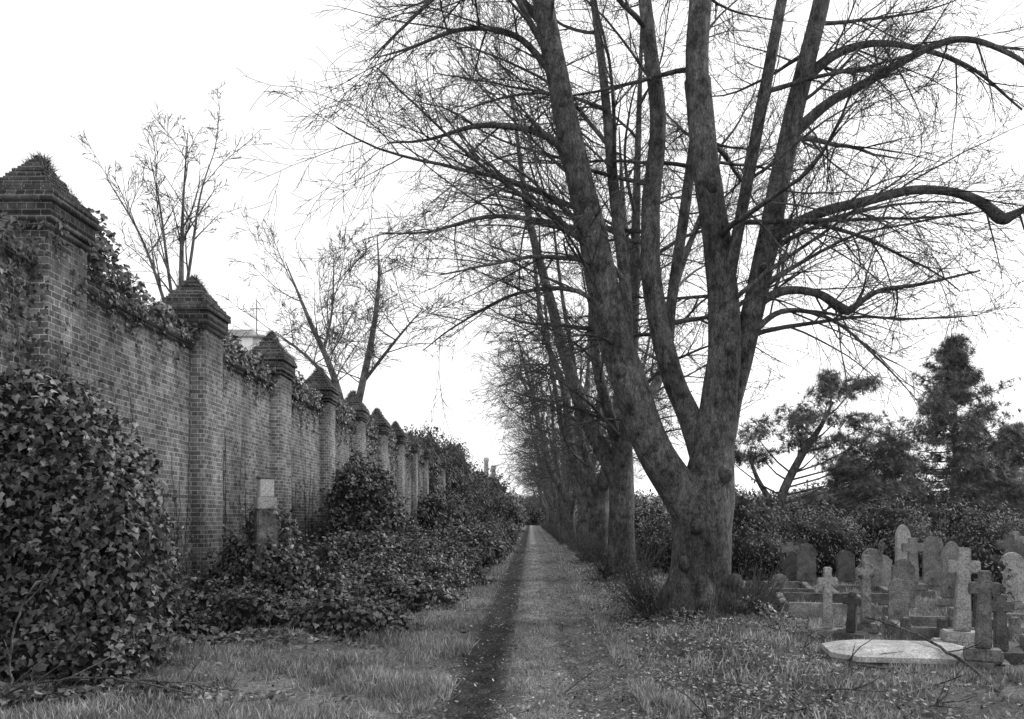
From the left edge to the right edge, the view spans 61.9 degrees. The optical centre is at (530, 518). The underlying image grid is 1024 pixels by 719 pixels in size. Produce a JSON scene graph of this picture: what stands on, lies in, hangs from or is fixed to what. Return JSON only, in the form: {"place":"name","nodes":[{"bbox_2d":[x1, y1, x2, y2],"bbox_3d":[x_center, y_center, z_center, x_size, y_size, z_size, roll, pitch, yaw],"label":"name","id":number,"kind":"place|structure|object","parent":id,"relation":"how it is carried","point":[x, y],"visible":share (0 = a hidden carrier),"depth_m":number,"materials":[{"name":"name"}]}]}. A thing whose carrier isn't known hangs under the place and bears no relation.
{"place":"outdoors","nodes":[
{"label":"outdoors","id":0,"kind":"place"},
{"bbox_2d":[483,457,488,475],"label":"brick chimney","id":1,"kind":"object","parent":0,"point":[486,460],"visible":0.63,"depth_m":214.50,"materials":[{"name":"grey brick"}]},
{"bbox_2d":[0,525,1023,718],"bbox_3d":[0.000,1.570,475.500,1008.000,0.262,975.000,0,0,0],"label":"ground","id":2,"kind":"structure","parent":0,"point":[974,704],"depth_m":8.51,"materials":[{"name":"grey plant"}]},
{"bbox_2d":[0,361,196,686],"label":"ivy covered stump","id":3,"kind":"object","parent":2,"relation":"on","point":[83,519],"visible":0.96,"depth_m":8.07,"materials":[{"name":"grey plant"}]},
{"bbox_2d":[1,485,241,698],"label":"bramble stems","id":4,"kind":"object","parent":2,"relation":"on","point":[138,680],"visible":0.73,"depth_m":7.29,"materials":[{"name":"plant"}]},
{"bbox_2d":[71,81,271,298],"bbox_3d":[-10.493,-5.387,24.971,4.740,13.976,3.517,0,0,31],"label":"bare sapling","id":5,"kind":"object","parent":2,"relation":"on","point":[182,238],"visible":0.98,"depth_m":24.94,"materials":[{"name":"grey plant"}]},
{"bbox_2d":[0,255,439,599],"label":"brick wall","id":6,"kind":"structure","parent":2,"relation":"on","point":[158,387],"depth_m":14.65,"materials":[{"name":"brick"}]},
{"bbox_2d":[1,147,420,453],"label":"wall top moss","id":7,"kind":"object","parent":6,"relation":"on","point":[46,163],"depth_m":15.41,"materials":[{"name":"plant"}]},
{"bbox_2d":[0,232,447,475],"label":"wall coping","id":8,"kind":"object","parent":6,"relation":"on","point":[149,323],"depth_m":13.41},
{"bbox_2d":[0,208,454,594],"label":"wall ivy","id":9,"kind":"object","parent":6,"relation":"on","point":[98,261],"depth_m":12.69,"materials":[{"name":"plant"}]},
{"bbox_2d":[2,228,461,593],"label":"pier shafts","id":10,"kind":"object","parent":2,"relation":"on","point":[207,425],"visible":0.09,"depth_m":15.19,"materials":[{"name":"grey brick"}]},
{"bbox_2d":[0,155,475,481],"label":"pier caps","id":11,"kind":"object","parent":10,"relation":"on","point":[45,201],"visible":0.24,"depth_m":15.04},
{"bbox_2d":[0,592,478,718],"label":"ground ivy","id":12,"kind":"object","parent":2,"relation":"on","point":[42,693],"visible":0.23,"depth_m":7.38,"materials":[{"name":"grey plant"}]},
{"bbox_2d":[224,338,263,349],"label":"walls","id":13,"kind":"structure","parent":2,"relation":"on","point":[246,342],"depth_m":66.00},
{"bbox_2d":[225,301,295,358],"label":"roof and aerial","id":14,"kind":"structure","parent":13,"relation":"on","point":[240,333],"depth_m":68.00,"materials":[{"name":"paint"}]},
{"bbox_2d":[253,476,278,575],"bbox_3d":[-4.320,0.456,13.900,0.399,2.289,0.399,0,0,-30],"label":"stone monument","id":15,"kind":"object","parent":2,"relation":"on","point":[264,516],"visible":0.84,"depth_m":13.77,"materials":[{"name":"grey stone"}]},
{"bbox_2d":[179,491,359,604],"bbox_3d":[-4.286,0.864,14.173,3.053,2.668,2.098,0,0,21],"label":"ivy mound","id":16,"kind":"object","parent":2,"relation":"on","point":[284,565],"visible":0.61,"depth_m":13.81,"materials":[{"name":"grey plant"}]},
{"bbox_2d":[155,566,424,644],"bbox_3d":[-3.545,1.293,11.490,4.098,1.277,2.029,0,0,0],"label":"ivy mound","id":17,"kind":"object","parent":2,"relation":"on","point":[218,612],"visible":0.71,"depth_m":11.18,"materials":[{"name":"grey plant"}]},
{"bbox_2d":[215,196,469,400],"bbox_3d":[-8.389,-6.198,37.288,8.668,15.598,8.928,0,0,41],"label":"bare tree","id":18,"kind":"object","parent":2,"relation":"on","point":[366,372],"visible":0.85,"depth_m":36.87,"materials":[{"name":"grey plant"}]},
{"bbox_2d":[308,439,436,542],"bbox_3d":[-4.407,0.019,23.515,3.491,4.251,4.365,0,0,-14],"label":"ivy bush","id":19,"kind":"object","parent":2,"relation":"on","point":[360,486],"visible":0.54,"depth_m":21.96,"materials":[{"name":"grey plant"}]},
{"bbox_2d":[298,511,496,614],"bbox_3d":[-2.968,1.107,18.282,4.411,2.547,8.608,0,0,0],"label":"ivy mound","id":20,"kind":"object","parent":2,"relation":"on","point":[410,570],"visible":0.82,"depth_m":17.12,"materials":[{"name":"grey plant"}]},
{"bbox_2d":[401,421,506,532],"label":"evergreen shrubbery","id":21,"kind":"object","parent":2,"relation":"on","point":[468,497],"visible":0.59,"depth_m":59.22,"materials":[{"name":"grey plant"}]},
{"bbox_2d":[420,514,523,569],"bbox_3d":[-3.249,1.110,57.072,5.812,2.918,68.734,0,0,0],"label":"ivy thicket","id":22,"kind":"object","parent":2,"relation":"on","point":[497,538],"visible":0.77,"depth_m":27.62,"materials":[{"name":"grey plant"}]},
{"bbox_2d":[491,465,495,478],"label":"brick chimney","id":23,"kind":"object","parent":2,"relation":"on","point":[493,469],"visible":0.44,"depth_m":214.50,"materials":[{"name":"grey brick"}]},
{"bbox_2d":[12,543,1023,718],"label":"fallen leaves","id":24,"kind":"object","parent":2,"relation":"on","point":[782,693],"depth_m":8.56,"materials":[{"name":"plant"}]},
{"bbox_2d":[471,461,577,531],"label":"distant trees","id":25,"kind":"object","parent":2,"relation":"on","point":[518,515],"visible":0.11,"depth_m":107.66,"materials":[{"name":"black plant"}]},
{"bbox_2d":[507,424,547,527],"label":"lime tree","id":26,"kind":"object","parent":2,"relation":"on","point":[530,499],"visible":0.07,"depth_m":131.70,"materials":[{"name":"grey plant"}]},
{"bbox_2d":[513,467,547,523],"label":"lime tree","id":27,"kind":"object","parent":2,"relation":"on","point":[543,516],"visible":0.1,"depth_m":147.88,"materials":[{"name":"grey plant"}]},
{"bbox_2d":[496,395,573,530],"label":"lime tree","id":28,"kind":"object","parent":2,"relation":"on","point":[530,479],"visible":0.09,"depth_m":105.24,"materials":[{"name":"grey plant"}]},
{"bbox_2d":[514,441,560,528],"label":"lime tree","id":29,"kind":"object","parent":2,"relation":"on","point":[546,508],"visible":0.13,"depth_m":118.02,"materials":[{"name":"grey plant"}]},
{"bbox_2d":[488,369,596,534],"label":"lime tree","id":30,"kind":"object","parent":2,"relation":"on","point":[553,506],"visible":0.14,"depth_m":81.63,"materials":[{"name":"grey plant"}]},
{"bbox_2d":[500,372,593,537],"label":"lime tree","id":31,"kind":"object","parent":2,"relation":"on","point":[557,520],"visible":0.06,"depth_m":70.78,"materials":[{"name":"grey plant"}]},
{"bbox_2d":[509,415,590,533],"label":"lime tree","id":32,"kind":"object","parent":2,"relation":"on","point":[550,516],"visible":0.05,"depth_m":92.74,"materials":[{"name":"grey plant"}]},
{"bbox_2d":[466,279,644,544],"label":"lime tree","id":33,"kind":"object","parent":2,"relation":"on","point":[570,499],"visible":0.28,"depth_m":50.31,"materials":[{"name":"grey plant"}]},
{"bbox_2d":[460,317,663,540],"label":"lime tree","id":34,"kind":"object","parent":2,"relation":"on","point":[561,507],"visible":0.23,"depth_m":60.57,"materials":[{"name":"grey plant"}]},
{"bbox_2d":[427,137,707,562],"bbox_3d":[2.131,-5.630,31.356,10.828,14.866,10.488,0,0,-31],"label":"lime tree","id":35,"kind":"object","parent":2,"relation":"on","point":[594,487],"visible":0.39,"depth_m":31.15,"materials":[{"name":"grey plant"}]},
{"bbox_2d":[477,191,707,550],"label":"lime tree","id":36,"kind":"object","parent":2,"relation":"on","point":[583,516],"visible":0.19,"depth_m":41.43,"materials":[{"name":"grey plant"}]},
{"bbox_2d":[371,0,840,580],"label":"lime tree","id":37,"kind":"object","parent":2,"relation":"on","point":[615,462],"visible":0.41,"depth_m":21.97,"materials":[{"name":"grey plant"}]},
{"bbox_2d":[233,0,1023,620],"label":"lime tree","id":38,"kind":"object","parent":2,"relation":"on","point":[697,494],"visible":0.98,"depth_m":13.32,"materials":[{"name":"grey plant"}]},
{"bbox_2d":[651,525,671,573],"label":"evergreen shrub","id":39,"kind":"object","parent":2,"relation":"on","point":[668,540],"visible":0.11,"depth_m":23.35,"materials":[{"name":"black plant"}]},
{"bbox_2d":[579,566,806,624],"bbox_3d":[2.688,1.385,17.613,3.395,0.472,10.421,0,0,0],"label":"ground ivy","id":40,"kind":"object","parent":2,"relation":"on","point":[702,613],"visible":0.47,"depth_m":13.00,"materials":[{"name":"grey plant"}]},
{"bbox_2d":[657,523,738,561],"bbox_3d":[5.287,0.793,25.517,2.966,2.167,2.779,0,0,0],"label":"evergreen shrub","id":41,"kind":"object","parent":2,"relation":"on","point":[733,537],"visible":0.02,"depth_m":25.44,"materials":[{"name":"black plant"}]},
{"bbox_2d":[731,515,785,581],"bbox_3d":[5.672,0.868,21.589,1.780,1.941,2.256,0,0,35],"label":"evergreen shrub","id":42,"kind":"object","parent":2,"relation":"on","point":[755,544],"visible":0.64,"depth_m":21.05,"materials":[{"name":"grey plant"}]},
{"bbox_2d":[740,581,814,601],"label":"grave kerb","id":43,"kind":"structure","parent":2,"relation":"on","point":[806,587],"depth_m":15.80,"materials":[{"name":"stone"}]},
{"bbox_2d":[770,544,784,575],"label":"stone cross","id":44,"kind":"object","parent":2,"relation":"on","point":[781,561],"visible":0.37,"depth_m":21.28,"materials":[{"name":"grey stone"}]},
{"bbox_2d":[770,574,788,587],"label":"gravestone","id":45,"kind":"object","parent":2,"relation":"on","point":[785,583],"visible":0.39,"depth_m":16.75,"materials":[{"name":"stone"}]},
{"bbox_2d":[780,542,798,558],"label":"stone cross","id":46,"kind":"object","parent":2,"relation":"on","point":[788,547],"visible":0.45,"depth_m":20.76,"materials":[{"name":"grey stone"}]},
{"bbox_2d":[784,551,796,581],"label":"gravestone","id":47,"kind":"object","parent":2,"relation":"on","point":[790,566],"visible":0.45,"depth_m":20.28,"materials":[{"name":"stone"}]},
{"bbox_2d":[769,530,823,575],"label":"evergreen shrub","id":48,"kind":"object","parent":2,"relation":"on","point":[804,540],"visible":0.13,"depth_m":22.92,"materials":[{"name":"black plant"}]},
{"bbox_2d":[575,478,1023,534],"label":"distant trees","id":49,"kind":"object","parent":2,"relation":"on","point":[650,505],"visible":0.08,"depth_m":74.55,"materials":[{"name":"black plant"}]},
{"bbox_2d":[794,543,817,586],"bbox_3d":[6.300,1.059,19.500,0.546,1.000,0.260,0,0,15],"label":"gravestone","id":50,"kind":"object","parent":2,"relation":"on","point":[806,562],"visible":0.77,"depth_m":19.45,"materials":[{"name":"stone"}]},
{"bbox_2d":[603,478,1023,567],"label":"cemetery shrubbery","id":51,"kind":"object","parent":2,"relation":"on","point":[882,519],"visible":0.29,"depth_m":29.26,"materials":[{"name":"grey plant"}]},
{"bbox_2d":[775,592,874,621],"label":"grave kerb","id":52,"kind":"structure","parent":2,"relation":"on","point":[800,608],"depth_m":13.55,"materials":[{"name":"stone"}]},
{"bbox_2d":[776,505,874,576],"bbox_3d":[8.300,0.742,23.998,2.978,2.266,2.728,0,0,0],"label":"evergreen shrub","id":53,"kind":"object","parent":2,"relation":"on","point":[834,538],"visible":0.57,"depth_m":23.27,"materials":[{"name":"grey plant"}]},
{"bbox_2d":[810,567,842,638],"bbox_3d":[3.860,1.106,11.100,0.435,0.950,0.348,0,0,14],"label":"stone cross","id":54,"kind":"object","parent":2,"relation":"on","point":[827,581],"visible":0.84,"depth_m":11.03,"materials":[{"name":"grey stone"}]},
{"bbox_2d":[734,368,937,520],"bbox_3d":[11.959,-2.254,34.323,9.581,7.742,7.091,0,0,0],"label":"spreading pine tree","id":55,"kind":"object","parent":2,"relation":"on","point":[829,386],"visible":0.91,"depth_m":34.50,"materials":[{"name":"grey plant"}]},
{"bbox_2d":[835,550,858,584],"bbox_3d":[7.151,1.144,19.386,0.546,0.849,0.260,-2,0,-5],"label":"gravestone","id":56,"kind":"object","parent":2,"relation":"on","point":[845,565],"visible":0.71,"depth_m":19.34,"materials":[{"name":"stone"}]},
{"bbox_2d":[791,448,906,517],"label":"pine tree","id":57,"kind":"object","parent":2,"relation":"on","point":[837,492],"visible":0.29,"depth_m":49.44,"materials":[{"name":"black plant"}]},
{"bbox_2d":[833,591,868,640],"bbox_3d":[4.036,1.248,10.726,0.400,0.660,0.320,3,5,30],"label":"stone cross","id":58,"kind":"object","parent":2,"relation":"on","point":[852,600],"visible":0.9,"depth_m":10.66,"materials":[{"name":"grey stone"}]},
{"bbox_2d":[853,528,865,549],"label":"gravestone","id":59,"kind":"object","parent":2,"relation":"on","point":[859,532],"visible":0.2,"depth_m":23.95,"materials":[{"name":"stone"}]},
{"bbox_2d":[832,585,887,604],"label":"grave kerb","id":60,"kind":"structure","parent":2,"relation":"on","point":[878,598],"depth_m":15.72,"materials":[{"name":"stone"}]},
{"bbox_2d":[855,555,884,639],"bbox_3d":[4.320,1.044,11.000,0.435,1.150,0.348,0,0,16],"label":"stone cross","id":61,"kind":"object","parent":2,"relation":"on","point":[865,571],"visible":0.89,"depth_m":10.93,"materials":[{"name":"grey stone"}]},
{"bbox_2d":[859,548,882,591],"bbox_3d":[6.772,1.060,16.979,0.520,0.950,0.260,3,3,10],"label":"gravestone","id":62,"kind":"object","parent":2,"relation":"on","point":[876,560],"visible":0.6,"depth_m":16.91,"materials":[{"name":"stone"}]},
{"bbox_2d":[878,538,884,552],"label":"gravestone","id":63,"kind":"object","parent":2,"relation":"on","point":[879,547],"visible":0.12,"depth_m":25.03,"materials":[{"name":"stone"}]},
{"bbox_2d":[881,554,891,586],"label":"gravestone","id":64,"kind":"object","parent":2,"relation":"on","point":[886,570],"visible":0.31,"depth_m":18.85,"materials":[{"name":"stone"}]},
{"bbox_2d":[821,639,964,670],"bbox_3d":[4.050,1.498,9.350,1.560,0.250,1.200,0,0,10],"label":"ledger tomb","id":65,"kind":"object","parent":2,"relation":"on","point":[869,652],"visible":0.52,"depth_m":8.99,"materials":[{"name":"stone"}]},
{"bbox_2d":[884,578,911,629],"bbox_3d":[5.300,1.253,12.300,0.364,0.780,0.260,0,0,20],"label":"gravestone","id":66,"kind":"object","parent":2,"relation":"on","point":[898,598],"visible":0.66,"depth_m":12.26,"materials":[{"name":"stone"}]},
{"bbox_2d":[895,525,910,560],"bbox_3d":[8.500,0.857,19.500,0.390,1.444,0.260,0,0,10],"label":"gravestone","id":67,"kind":"object","parent":2,"relation":"on","point":[902,534],"visible":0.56,"depth_m":19.41,"materials":[{"name":"stone"}]},
{"bbox_2d":[891,559,919,613],"bbox_3d":[6.207,1.140,14.224,0.468,0.950,0.260,0,-3,16],"label":"gravestone","id":68,"kind":"object","parent":2,"relation":"on","point":[903,569],"visible":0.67,"depth_m":14.17,"materials":[{"name":"stone"}]},
{"bbox_2d":[872,518,948,576],"bbox_3d":[9.973,0.889,22.053,2.240,1.865,2.241,0,0,0],"label":"evergreen shrub","id":69,"kind":"object","parent":2,"relation":"on","point":[889,546],"visible":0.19,"depth_m":21.78,"materials":[{"name":"black plant"}]},
{"bbox_2d":[901,538,935,597],"bbox_3d":[7.700,0.984,17.200,0.731,1.200,0.585,0,0,12],"label":"stone cross","id":70,"kind":"object","parent":2,"relation":"on","point":[912,547],"visible":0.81,"depth_m":17.12,"materials":[{"name":"grey stone"}]},
{"bbox_2d":[832,331,1023,520],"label":"pine tree","id":71,"kind":"object","parent":2,"relation":"on","point":[963,459],"visible":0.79,"depth_m":43.78,"materials":[{"name":"grey plant"}]},
{"bbox_2d":[882,606,975,640],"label":"grave kerb","id":72,"kind":"structure","parent":2,"relation":"on","point":[929,631],"depth_m":11.36,"materials":[{"name":"stone"}]},
{"bbox_2d":[922,536,942,591],"bbox_3d":[8.950,1.010,19.000,0.546,1.250,0.260,0,0,14],"label":"gravestone","id":73,"kind":"object","parent":2,"relation":"on","point":[931,565],"visible":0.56,"depth_m":18.95,"materials":[{"name":"stone"}]},
{"bbox_2d":[937,541,958,605],"bbox_3d":[7.450,0.966,15.100,0.442,1.144,0.260,0,0,18],"label":"gravestone","id":74,"kind":"object","parent":2,"relation":"on","point":[950,547],"visible":0.68,"depth_m":15.07,"materials":[{"name":"stone"}]},
{"bbox_2d":[943,538,961,548],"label":"gravestone","id":75,"kind":"object","parent":2,"relation":"on","point":[957,542],"visible":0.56,"depth_m":21.38,"materials":[{"name":"stone"}]},
{"bbox_2d":[931,547,992,646],"bbox_3d":[5.161,0.982,10.197,0.627,1.270,0.501,1,0,15],"label":"stone cross","id":76,"kind":"object","parent":2,"relation":"on","point":[963,566],"visible":0.73,"depth_m":10.14,"materials":[{"name":"grey stone"}]},
{"bbox_2d":[937,420,1023,521],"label":"pine tree","id":77,"kind":"object","parent":2,"relation":"on","point":[1019,456],"visible":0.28,"depth_m":46.05,"materials":[{"name":"black plant"}]},
{"bbox_2d":[971,579,992,633],"bbox_3d":[6.050,1.217,11.500,0.522,0.800,0.418,0,0,14],"label":"stone cross","id":78,"kind":"object","parent":2,"relation":"on","point":[973,617],"visible":0.12,"depth_m":11.46,"materials":[{"name":"grey stone"}]},
{"bbox_2d":[943,509,1023,555],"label":"evergreen shrub","id":79,"kind":"object","parent":2,"relation":"on","point":[980,531],"visible":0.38,"depth_m":21.62,"materials":[{"name":"grey plant"}]},
{"bbox_2d":[947,537,1020,612],"bbox_3d":[7.638,1.021,14.331,1.154,1.434,1.303,0,0,0],"label":"evergreen shrub","id":80,"kind":"object","parent":2,"relation":"on","point":[983,556],"visible":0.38,"depth_m":14.06,"materials":[{"name":"black plant"}]},
{"bbox_2d":[956,570,1012,672],"bbox_3d":[4.589,1.057,8.646,0.505,1.060,0.404,1,0,22],"label":"stone cross","id":81,"kind":"object","parent":2,"relation":"on","point":[985,654],"visible":0.87,"depth_m":8.57,"materials":[{"name":"grey stone"}]},
{"bbox_2d":[991,555,1001,562],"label":"gravestone","id":82,"kind":"object","parent":2,"relation":"on","point":[997,559],"visible":0.04,"depth_m":16.45,"materials":[{"name":"stone"}]},
{"bbox_2d":[972,611,1023,640],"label":"grave kerb","id":83,"kind":"structure","parent":2,"relation":"on","point":[1015,628],"depth_m":11.03,"materials":[{"name":"stone"}]},
{"bbox_2d":[991,594,1023,664],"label":"stone cross","id":84,"kind":"object","parent":2,"relation":"on","point":[1001,606],"visible":0.68,"depth_m":9.03,"materials":[{"name":"grey stone"}]},
{"bbox_2d":[995,534,1021,555],"bbox_3d":[9.800,0.976,17.500,0.836,1.300,0.669,0,0,15],"label":"stone cross","id":85,"kind":"object","parent":2,"relation":"on","point":[1007,543],"visible":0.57,"depth_m":17.44,"materials":[{"name":"grey stone"}]},
{"bbox_2d":[1000,552,1023,608],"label":"gravestone","id":86,"kind":"object","parent":2,"relation":"on","point":[1014,561],"visible":0.69,"depth_m":14.11,"materials":[{"name":"stone"}]},
{"bbox_2d":[1010,531,1023,542],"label":"stone cross","id":87,"kind":"object","parent":2,"relation":"on","point":[1016,536],"visible":0.2,"depth_m":19.36,"materials":[{"name":"grey stone"}]},
{"bbox_2d":[1015,543,1023,558],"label":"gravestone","id":88,"kind":"object","parent":2,"relation":"on","point":[1020,552],"visible":0.09,"depth_m":18.36,"materials":[{"name":"stone"}]},
{"bbox_2d":[1020,634,1023,647],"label":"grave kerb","id":89,"kind":"structure","parent":2,"relation":"on","point":[1021,640],"depth_m":10.55,"materials":[{"name":"stone"}]},
{"bbox_2d":[0,0,1023,499],"label":"sky","id":90,"kind":"structure","parent":0,"point":[98,69],"materials":[{"name":"white"}]},
{"bbox_2d":[394,525,698,718],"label":"dirt path","id":91,"kind":"structure","parent":0,"point":[532,535],"depth_m":9.36,"materials":[{"name":"grey soil"}]}
]}

